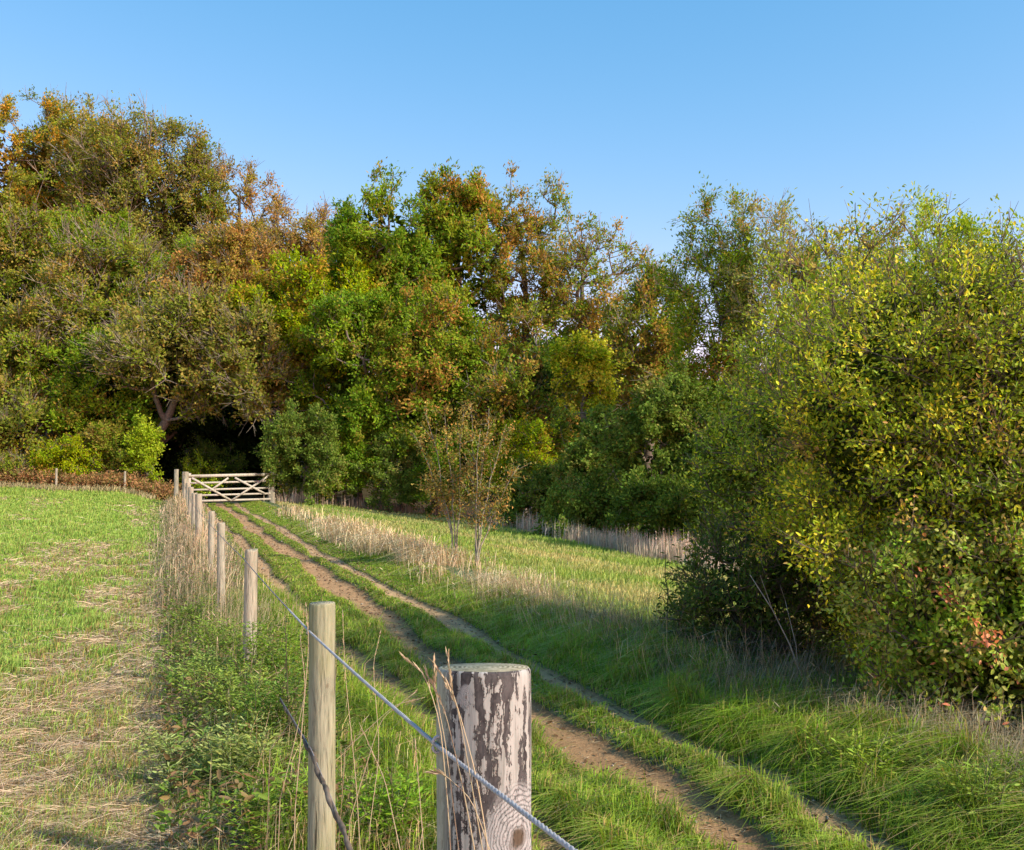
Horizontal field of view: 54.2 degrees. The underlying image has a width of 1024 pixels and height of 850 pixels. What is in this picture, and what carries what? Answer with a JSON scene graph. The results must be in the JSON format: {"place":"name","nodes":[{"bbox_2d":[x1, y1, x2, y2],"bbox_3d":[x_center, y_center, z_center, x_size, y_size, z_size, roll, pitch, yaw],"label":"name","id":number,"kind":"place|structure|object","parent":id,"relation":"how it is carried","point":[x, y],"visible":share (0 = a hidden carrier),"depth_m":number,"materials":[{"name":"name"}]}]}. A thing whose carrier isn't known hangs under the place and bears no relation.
{"place":"outdoors","nodes":[
{"label":"outdoors","id":0,"kind":"place"},
{"bbox_2d":[0,480,159,500],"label":"field edge grass","id":1,"kind":"structure","parent":0,"point":[75,487],"depth_m":45.94,"materials":[{"name":"plant"}]},
{"bbox_2d":[0,485,229,849],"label":"short grass","id":2,"kind":"structure","parent":0,"point":[47,518],"depth_m":10.21,"materials":[{"name":"green plant"}]},
{"bbox_2d":[0,406,1023,849],"bbox_3d":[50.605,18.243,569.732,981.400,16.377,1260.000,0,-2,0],"label":"ground","id":3,"kind":"structure","parent":0,"point":[556,710],"depth_m":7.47,"materials":[{"name":"green plant"}]},
{"bbox_2d":[0,448,36,481],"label":"shrub","id":4,"kind":"object","parent":3,"relation":"on","point":[6,463],"visible":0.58,"depth_m":47.20,"materials":[{"name":"green plant"}]},
{"bbox_2d":[0,160,67,371],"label":"tree","id":5,"kind":"object","parent":3,"relation":"on","point":[18,223],"visible":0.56,"depth_m":54.83,"materials":[{"name":"green plant"}]},
{"bbox_2d":[0,370,72,473],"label":"tree","id":6,"kind":"object","parent":3,"relation":"on","point":[24,405],"visible":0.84,"depth_m":48.23,"materials":[{"name":"green plant"}]},
{"bbox_2d":[0,85,77,443],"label":"tree","id":7,"kind":"object","parent":3,"relation":"on","point":[25,195],"visible":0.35,"depth_m":65.04,"materials":[{"name":"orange plant"}]},
{"bbox_2d":[0,286,100,454],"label":"tree","id":8,"kind":"object","parent":3,"relation":"on","point":[19,340],"visible":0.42,"depth_m":50.08,"materials":[{"name":"green plant"}]},
{"bbox_2d":[0,84,113,448],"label":"tree","id":9,"kind":"object","parent":3,"relation":"on","point":[45,144],"visible":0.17,"depth_m":67.70,"materials":[{"name":"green plant"}]},
{"bbox_2d":[7,431,107,475],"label":"shrub","id":10,"kind":"object","parent":3,"relation":"on","point":[53,455],"visible":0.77,"depth_m":47.63,"materials":[{"name":"green plant"}]},
{"bbox_2d":[14,200,160,473],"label":"tree","id":11,"kind":"object","parent":3,"relation":"on","point":[63,220],"visible":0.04,"depth_m":57.14,"materials":[{"name":"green plant"}]},
{"bbox_2d":[0,465,181,500],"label":"bracken","id":12,"kind":"object","parent":3,"relation":"on","point":[164,491],"visible":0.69,"depth_m":46.77,"materials":[{"name":"brown plant"}]},
{"bbox_2d":[14,320,168,473],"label":"tree","id":13,"kind":"object","parent":3,"relation":"on","point":[80,401],"visible":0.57,"depth_m":49.33,"materials":[{"name":"green plant"}]},
{"bbox_2d":[9,207,181,398],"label":"tree","id":14,"kind":"object","parent":3,"relation":"on","point":[82,306],"visible":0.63,"depth_m":51.70,"materials":[{"name":"green plant"}]},
{"bbox_2d":[46,102,149,465],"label":"tree","id":15,"kind":"object","parent":3,"relation":"on","point":[56,136],"visible":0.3,"depth_m":63.56,"materials":[{"name":"green plant"}]},
{"bbox_2d":[67,418,139,474],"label":"shrub","id":16,"kind":"object","parent":3,"relation":"on","point":[95,433],"visible":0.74,"depth_m":48.32,"materials":[{"name":"green plant"}]},
{"bbox_2d":[0,496,251,849],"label":"cut hay","id":17,"kind":"object","parent":3,"relation":"on","point":[73,743],"visible":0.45,"depth_m":6.43,"materials":[{"name":"plant"}]},
{"bbox_2d":[36,88,225,305],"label":"tree","id":18,"kind":"object","parent":3,"relation":"on","point":[135,153],"visible":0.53,"depth_m":61.19,"materials":[{"name":"green plant"}]},
{"bbox_2d":[118,410,169,481],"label":"shrub","id":19,"kind":"object","parent":3,"relation":"on","point":[143,449],"visible":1,"depth_m":47.95,"materials":[{"name":"green plant"}]},
{"bbox_2d":[80,369,222,486],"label":"tree","id":20,"kind":"object","parent":3,"relation":"on","point":[167,458],"visible":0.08,"depth_m":55.72,"materials":[{"name":"green plant"}]},
{"bbox_2d":[74,266,265,482],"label":"tree","id":21,"kind":"object","parent":3,"relation":"on","point":[138,343],"visible":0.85,"depth_m":48.52,"materials":[{"name":"green plant"}]},
{"bbox_2d":[124,230,239,440],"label":"tree","id":22,"kind":"object","parent":3,"relation":"on","point":[186,240],"visible":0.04,"depth_m":57.64,"materials":[{"name":"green plant"}]},
{"bbox_2d":[182,472,188,492],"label":"gate post","id":23,"kind":"object","parent":3,"relation":"on","point":[185,475],"visible":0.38,"depth_m":42.04,"materials":[{"name":"beige wood"}]},
{"bbox_2d":[189,473,270,501],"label":"field gate","id":24,"kind":"structure","parent":23,"relation":"attached to","point":[210,489],"depth_m":43.69,"materials":[{"name":"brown wood"}]},
{"bbox_2d":[139,124,237,489],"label":"tree","id":25,"kind":"object","parent":3,"relation":"on","point":[196,201],"visible":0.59,"depth_m":62.41,"materials":[{"name":"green plant"}]},
{"bbox_2d":[155,594,240,639],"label":"weed","id":26,"kind":"object","parent":3,"relation":"on","point":[194,609],"visible":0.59,"depth_m":9.68,"materials":[{"name":"green plant"}]},
{"bbox_2d":[135,639,268,707],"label":"weed","id":27,"kind":"object","parent":3,"relation":"on","point":[202,659],"visible":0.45,"depth_m":7.24,"materials":[{"name":"green plant"}]},
{"bbox_2d":[134,607,270,665],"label":"weed","id":28,"kind":"object","parent":3,"relation":"on","point":[210,629],"visible":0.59,"depth_m":8.19,"materials":[{"name":"green plant"}]},
{"bbox_2d":[179,449,235,498],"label":"shrub","id":29,"kind":"object","parent":3,"relation":"on","point":[197,469],"visible":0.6,"depth_m":50.58,"materials":[{"name":"green plant"}]},
{"bbox_2d":[171,430,248,497],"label":"shrub","id":30,"kind":"object","parent":3,"relation":"on","point":[206,449],"visible":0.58,"depth_m":52.93,"materials":[{"name":"green plant"}]},
{"bbox_2d":[208,511,214,566],"bbox_3d":[-4.080,1.832,13.536,0.097,1.337,0.082,0,-2,0],"label":"fence post","id":31,"kind":"object","parent":3,"relation":"on","point":[211,519],"visible":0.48,"depth_m":13.52,"materials":[{"name":"beige wood"}]},
{"bbox_2d":[138,208,285,478],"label":"tree","id":32,"kind":"object","parent":3,"relation":"on","point":[237,245],"visible":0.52,"depth_m":53.53,"materials":[{"name":"orange plant"}]},
{"bbox_2d":[122,708,307,805],"bbox_3d":[-1.598,1.733,5.385,0.855,0.385,1.140,-1,-2,19],"label":"weed","id":33,"kind":"object","parent":3,"relation":"on","point":[167,748],"visible":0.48,"depth_m":5.29,"materials":[{"name":"green plant"}]},
{"bbox_2d":[153,656,288,733],"bbox_3d":[-1.856,1.730,6.374,0.905,0.429,0.935,0,-2,0],"label":"weed","id":34,"kind":"object","parent":3,"relation":"on","point":[219,687],"visible":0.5,"depth_m":6.40,"materials":[{"name":"green plant"}]},
{"bbox_2d":[217,522,224,617],"bbox_3d":[-3.063,1.696,10.540,0.103,1.343,0.083,0,-2,0],"label":"fence post","id":35,"kind":"object","parent":3,"relation":"on","point":[220,549],"visible":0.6,"depth_m":10.52,"materials":[{"name":"beige wood"}]},
{"bbox_2d":[171,142,301,258],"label":"tree","id":36,"kind":"object","parent":3,"relation":"on","point":[250,193],"visible":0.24,"depth_m":64.95,"materials":[{"name":"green plant"}]},
{"bbox_2d":[175,290,313,496],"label":"tree","id":37,"kind":"object","parent":3,"relation":"on","point":[229,337],"visible":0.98,"depth_m":48.41,"materials":[{"name":"green plant"}]},
{"bbox_2d":[243,548,257,682],"bbox_3d":[-1.938,1.574,7.391,0.105,1.317,0.099,0,-2,0],"label":"fence post","id":38,"kind":"object","parent":3,"relation":"on","point":[250,589],"visible":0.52,"depth_m":7.37,"materials":[{"name":"beige wood"}]},
{"bbox_2d":[196,726,307,804],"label":"weed","id":39,"kind":"object","parent":3,"relation":"on","point":[219,751],"visible":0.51,"depth_m":5.00,"materials":[{"name":"green plant"}]},
{"bbox_2d":[71,489,435,849],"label":"verge grass","id":40,"kind":"structure","parent":3,"relation":"on","point":[184,553],"depth_m":12.04,"materials":[{"name":"plant"}]},
{"bbox_2d":[220,621,308,689],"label":"weed","id":41,"kind":"object","parent":3,"relation":"on","point":[284,643],"visible":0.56,"depth_m":7.03,"materials":[{"name":"green plant"}]},
{"bbox_2d":[203,372,326,500],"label":"tree","id":42,"kind":"object","parent":3,"relation":"on","point":[248,441],"visible":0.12,"depth_m":57.51,"materials":[{"name":"green plant"}]},
{"bbox_2d":[228,648,308,746],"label":"weed","id":43,"kind":"object","parent":3,"relation":"on","point":[279,692],"visible":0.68,"depth_m":5.66,"materials":[{"name":"green plant"}]},
{"bbox_2d":[196,750,346,849],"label":"weed","id":44,"kind":"object","parent":3,"relation":"on","point":[257,828],"visible":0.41,"depth_m":4.27,"materials":[{"name":"green plant"}]},
{"bbox_2d":[219,244,339,493],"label":"tree","id":45,"kind":"object","parent":3,"relation":"on","point":[246,293],"visible":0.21,"depth_m":50.42,"materials":[{"name":"green plant"}]},
{"bbox_2d":[150,554,414,849],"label":"ground cover","id":46,"kind":"object","parent":3,"relation":"on","point":[192,831],"visible":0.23,"depth_m":4.97,"materials":[{"name":"green plant"}]},
{"bbox_2d":[266,605,308,849],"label":"dry grass tuft","id":47,"kind":"object","parent":3,"relation":"on","point":[302,703],"visible":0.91,"depth_m":3.64,"materials":[{"name":"plant"}]},
{"bbox_2d":[240,204,335,295],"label":"tree","id":48,"kind":"object","parent":3,"relation":"on","point":[290,239],"visible":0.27,"depth_m":61.53,"materials":[{"name":"orange plant"}]},
{"bbox_2d":[249,397,358,505],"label":"shrub","id":49,"kind":"object","parent":3,"relation":"on","point":[320,458],"visible":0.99,"depth_m":44.94,"materials":[{"name":"green plant"}]},
{"bbox_2d":[256,592,358,751],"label":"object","id":50,"kind":"object","parent":3,"relation":"on","point":[286,659],"visible":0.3,"depth_m":5.44,"materials":[{"name":"green plant"}]},
{"bbox_2d":[306,601,335,849],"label":"fence post","id":51,"kind":"object","parent":3,"relation":"on","point":[322,720],"visible":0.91,"depth_m":3.77,"materials":[{"name":"beige wood"}]},
{"bbox_2d":[280,698,351,845],"bbox_3d":[-0.689,1.282,3.574,0.011,0.161,2.290,1,-3,-20],"label":"wire","id":52,"kind":"object","parent":51,"relation":"attached to","point":[310,748],"visible":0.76,"depth_m":3.81,"materials":[{"name":"metal"}]},
{"bbox_2d":[279,699,352,849],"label":"dead bine","id":53,"kind":"object","parent":52,"relation":"attached to","point":[337,818],"visible":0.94,"depth_m":3.37,"materials":[{"name":"brown plant"}]},
{"bbox_2d":[292,191,361,490],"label":"tree","id":54,"kind":"object","parent":3,"relation":"on","point":[322,213],"visible":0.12,"depth_m":65.50,"materials":[{"name":"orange plant"}]},
{"bbox_2d":[269,242,385,504],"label":"tree","id":55,"kind":"object","parent":3,"relation":"on","point":[296,316],"visible":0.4,"depth_m":49.68,"materials":[{"name":"green plant"}]},
{"bbox_2d":[302,410,391,505],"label":"shrub","id":56,"kind":"object","parent":3,"relation":"on","point":[356,446],"visible":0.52,"depth_m":46.60,"materials":[{"name":"green plant"}]},
{"bbox_2d":[285,283,435,505],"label":"tree","id":57,"kind":"object","parent":3,"relation":"on","point":[363,404],"visible":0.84,"depth_m":47.72,"materials":[{"name":"green plant"}]},
{"bbox_2d":[156,577,591,849],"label":"weeds","id":58,"kind":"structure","parent":3,"relation":"on","point":[403,836],"depth_m":5.03,"materials":[{"name":"green plant"}]},
{"bbox_2d":[338,610,424,849],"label":"dry grass tuft","id":59,"kind":"object","parent":3,"relation":"on","point":[375,760],"visible":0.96,"depth_m":3.94,"materials":[{"name":"plant"}]},
{"bbox_2d":[317,156,450,506],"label":"tree","id":60,"kind":"object","parent":3,"relation":"on","point":[352,241],"visible":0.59,"depth_m":51.27,"materials":[{"name":"green plant"}]},
{"bbox_2d":[336,758,436,849],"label":"weed","id":61,"kind":"object","parent":3,"relation":"on","point":[399,801],"visible":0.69,"depth_m":4.21,"materials":[{"name":"green plant"}]},
{"bbox_2d":[346,412,437,514],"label":"shrub","id":62,"kind":"object","parent":3,"relation":"on","point":[398,477],"visible":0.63,"depth_m":46.34,"materials":[{"name":"green plant"}]},
{"bbox_2d":[364,270,518,514],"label":"tree","id":63,"kind":"object","parent":3,"relation":"on","point":[445,357],"visible":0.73,"depth_m":47.09,"materials":[{"name":"green plant"}]},
{"bbox_2d":[402,400,480,560],"bbox_3d":[-1.186,0.977,17.010,1.500,2.936,0.992,0,-2,0],"label":"sapling","id":64,"kind":"object","parent":3,"relation":"on","point":[440,493],"visible":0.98,"depth_m":16.98,"materials":[{"name":"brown plant"}]},
{"bbox_2d":[399,646,489,849],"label":"dry grass tuft","id":65,"kind":"object","parent":3,"relation":"on","point":[433,685],"visible":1,"depth_m":1.68,"materials":[{"name":"plant"}]},
{"bbox_2d":[390,156,529,516],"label":"tree","id":66,"kind":"object","parent":3,"relation":"on","point":[450,214],"visible":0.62,"depth_m":53.61,"materials":[{"name":"green plant"}]},
{"bbox_2d":[410,418,510,518],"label":"shrub","id":67,"kind":"object","parent":3,"relation":"on","point":[444,457],"visible":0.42,"depth_m":45.17,"materials":[{"name":"green plant"}]},
{"bbox_2d":[431,663,530,849],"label":"strainer post","id":68,"kind":"object","parent":3,"relation":"on","point":[493,701],"visible":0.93,"depth_m":1.80,"materials":[{"name":"grey wood"}]},
{"bbox_2d":[183,484,577,849],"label":"wire rope","id":69,"kind":"object","parent":68,"relation":"attached to","point":[534,820],"visible":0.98,"depth_m":1.79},
{"bbox_2d":[450,398,536,568],"bbox_3d":[-0.302,0.983,16.556,1.461,2.904,1.004,0,-2,0],"label":"sapling","id":70,"kind":"object","parent":3,"relation":"on","point":[476,504],"visible":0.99,"depth_m":16.56,"materials":[{"name":"brown plant"}]},
{"bbox_2d":[396,292,613,483],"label":"tree","id":71,"kind":"object","parent":3,"relation":"on","point":[495,314],"visible":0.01,"depth_m":75.34,"materials":[{"name":"green plant"}]},
{"bbox_2d":[273,489,746,570],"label":"hedge foot grass","id":72,"kind":"structure","parent":3,"relation":"on","point":[643,548],"depth_m":29.73,"materials":[{"name":"plant"}]},
{"bbox_2d":[455,292,580,496],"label":"tree","id":73,"kind":"object","parent":3,"relation":"on","point":[503,395],"visible":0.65,"depth_m":45.81,"materials":[{"name":"green plant"}]},
{"bbox_2d":[481,412,562,504],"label":"shrub","id":74,"kind":"object","parent":3,"relation":"on","point":[529,450],"visible":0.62,"depth_m":42.35,"materials":[{"name":"green plant"}]},
{"bbox_2d":[462,156,583,512],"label":"tree","id":75,"kind":"object","parent":3,"relation":"on","point":[534,226],"visible":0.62,"depth_m":54.77,"materials":[{"name":"green plant"}]},
{"bbox_2d":[487,454,565,526],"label":"shrub","id":76,"kind":"object","parent":3,"relation":"on","point":[541,481],"visible":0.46,"depth_m":40.97,"materials":[{"name":"green plant"}]},
{"bbox_2d":[488,327,625,521],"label":"tree","id":77,"kind":"object","parent":3,"relation":"on","point":[551,375],"visible":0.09,"depth_m":47.99,"materials":[{"name":"green plant"}]},
{"bbox_2d":[542,325,623,433],"bbox_3d":[3.027,0.340,39.875,3.535,8.554,3.331,1,-3,-22],"label":"tree","id":78,"kind":"object","parent":3,"relation":"on","point":[583,358],"visible":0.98,"depth_m":39.36,"materials":[{"name":"green plant"}]},
{"bbox_2d":[524,468,644,541],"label":"shrub","id":79,"kind":"object","parent":3,"relation":"on","point":[581,498],"visible":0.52,"depth_m":33.88,"materials":[{"name":"green plant"}]},
{"bbox_2d":[516,205,654,391],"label":"tree","id":80,"kind":"object","parent":3,"relation":"on","point":[579,306],"visible":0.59,"depth_m":53.98,"materials":[{"name":"green plant"}]},
{"bbox_2d":[546,402,651,536],"bbox_3d":[3.281,1.793,37.247,4.179,5.345,3.852,0,-2,0],"label":"shrub","id":81,"kind":"object","parent":3,"relation":"on","point":[579,456],"visible":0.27,"depth_m":36.49,"materials":[{"name":"green plant"}]},
{"bbox_2d":[596,248,703,529],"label":"tree","id":82,"kind":"object","parent":3,"relation":"on","point":[653,331],"visible":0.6,"depth_m":42.96,"materials":[{"name":"green plant"}]},
{"bbox_2d":[586,353,722,537],"bbox_3d":[4.747,0.920,32.829,4.563,6.687,3.842,0,-2,0],"label":"shrub","id":83,"kind":"object","parent":3,"relation":"on","point":[662,409],"visible":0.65,"depth_m":32.38,"materials":[{"name":"green plant"}]},
{"bbox_2d":[606,465,731,550],"bbox_3d":[5.075,2.842,29.848,4.102,3.310,3.162,1,-3,-32],"label":"shrub","id":84,"kind":"object","parent":3,"relation":"on","point":[660,506],"visible":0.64,"depth_m":29.12,"materials":[{"name":"green plant"}]},
{"bbox_2d":[641,171,783,515],"bbox_3d":[7.299,-2.296,35.972,5.105,13.642,4.429,0,-2,0],"label":"tree","id":85,"kind":"object","parent":3,"relation":"on","point":[686,324],"visible":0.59,"depth_m":35.55,"materials":[{"name":"green plant"}]},
{"bbox_2d":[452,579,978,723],"bbox_3d":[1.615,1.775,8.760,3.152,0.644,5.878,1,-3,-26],"label":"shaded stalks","id":86,"kind":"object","parent":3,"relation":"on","point":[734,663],"visible":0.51,"depth_m":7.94,"materials":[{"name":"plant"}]},
{"bbox_2d":[683,372,798,564],"bbox_3d":[6.489,1.462,26.901,3.839,5.895,3.617,0,-2,0],"label":"shrub","id":87,"kind":"object","parent":3,"relation":"on","point":[741,483],"visible":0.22,"depth_m":26.19,"materials":[{"name":"green plant"}]},
{"bbox_2d":[645,495,852,666],"bbox_3d":[2.175,1.452,9.078,1.923,1.671,1.652,0,-2,0],"label":"shrub","id":88,"kind":"object","parent":3,"relation":"on","point":[700,599],"visible":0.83,"depth_m":8.79,"materials":[{"name":"green plant"}]},
{"bbox_2d":[702,188,842,444],"bbox_3d":[9.241,-1.888,34.848,5.335,12.682,5.084,0,-2,0],"label":"tree","id":89,"kind":"object","parent":3,"relation":"on","point":[746,278],"visible":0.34,"depth_m":34.30,"materials":[{"name":"green plant"}]},
{"bbox_2d":[671,219,1023,665],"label":"shrub","id":90,"kind":"object","parent":3,"relation":"on","point":[740,458],"visible":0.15,"depth_m":8.74,"materials":[{"name":"green plant"}]},
{"bbox_2d":[793,210,935,339],"bbox_3d":[12.054,-1.369,33.955,5.150,11.617,4.654,0,-2,0],"label":"tree","id":91,"kind":"object","parent":3,"relation":"on","point":[840,230],"visible":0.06,"depth_m":33.48,"materials":[{"name":"green plant"}]},
{"bbox_2d":[796,723,937,792],"bbox_3d":[1.890,1.763,5.209,0.656,0.285,0.701,0,-2,0],"label":"weed","id":92,"kind":"object","parent":3,"relation":"on","point":[883,753],"visible":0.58,"depth_m":5.24,"materials":[{"name":"green plant"}]},
{"bbox_2d":[733,181,1023,693],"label":"shrub","id":93,"kind":"object","parent":3,"relation":"on","point":[860,433],"visible":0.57,"depth_m":6.60,"materials":[{"name":"green plant"}]},
{"bbox_2d":[813,442,1023,742],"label":"shrub","id":94,"kind":"object","parent":3,"relation":"on","point":[984,646],"visible":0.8,"depth_m":6.08,"materials":[{"name":"green plant"}]},
{"bbox_2d":[844,216,1023,718],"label":"shrub","id":95,"kind":"object","parent":3,"relation":"on","point":[1014,378],"visible":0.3,"depth_m":6.36,"materials":[{"name":"green plant"}]},
{"bbox_2d":[876,184,1023,362],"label":"tree","id":96,"kind":"object","parent":3,"relation":"on","point":[962,223],"visible":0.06,"depth_m":31.36,"materials":[{"name":"green plant"}]},
{"bbox_2d":[902,740,1023,834],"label":"weed","id":97,"kind":"object","parent":3,"relation":"on","point":[988,777],"visible":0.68,"depth_m":4.62,"materials":[{"name":"green plant"}]},
{"bbox_2d":[0,0,1023,386],"label":"sky","id":98,"kind":"structure","parent":0,"point":[630,100],"materials":[{"name":"blue"}]},
{"bbox_2d":[258,503,790,680],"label":"dry grass","id":99,"kind":"structure","parent":0,"point":[417,552],"depth_m":16.00,"materials":[{"name":"plant"}]},
{"bbox_2d":[266,497,813,652],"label":"pasture grass","id":100,"kind":"structure","parent":0,"point":[522,548],"depth_m":22.05,"materials":[{"name":"green plant"}]},
{"bbox_2d":[202,502,916,849],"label":"track","id":101,"kind":"structure","parent":0,"point":[733,822],"depth_m":6.61,"materials":[{"name":"brown soil"}]},
{"bbox_2d":[205,504,922,849],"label":"track stones","id":102,"kind":"object","parent":101,"relation":"on","point":[827,817],"visible":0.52,"depth_m":12.70,"materials":[{"name":"stone"}]},
{"bbox_2d":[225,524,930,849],"bbox_3d":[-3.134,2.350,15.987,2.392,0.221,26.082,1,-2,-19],"label":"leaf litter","id":103,"kind":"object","parent":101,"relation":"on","point":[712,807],"visible":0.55,"depth_m":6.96,"materials":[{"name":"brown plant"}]},
{"bbox_2d":[405,580,1023,849],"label":"long grass","id":104,"kind":"structure","parent":0,"point":[889,833],"depth_m":6.39,"materials":[{"name":"green plant"}]},
{"bbox_2d":[600,648,1023,838],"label":"rough grass","id":105,"kind":"structure","parent":0,"point":[964,708],"depth_m":5.79,"materials":[{"name":"plant"}]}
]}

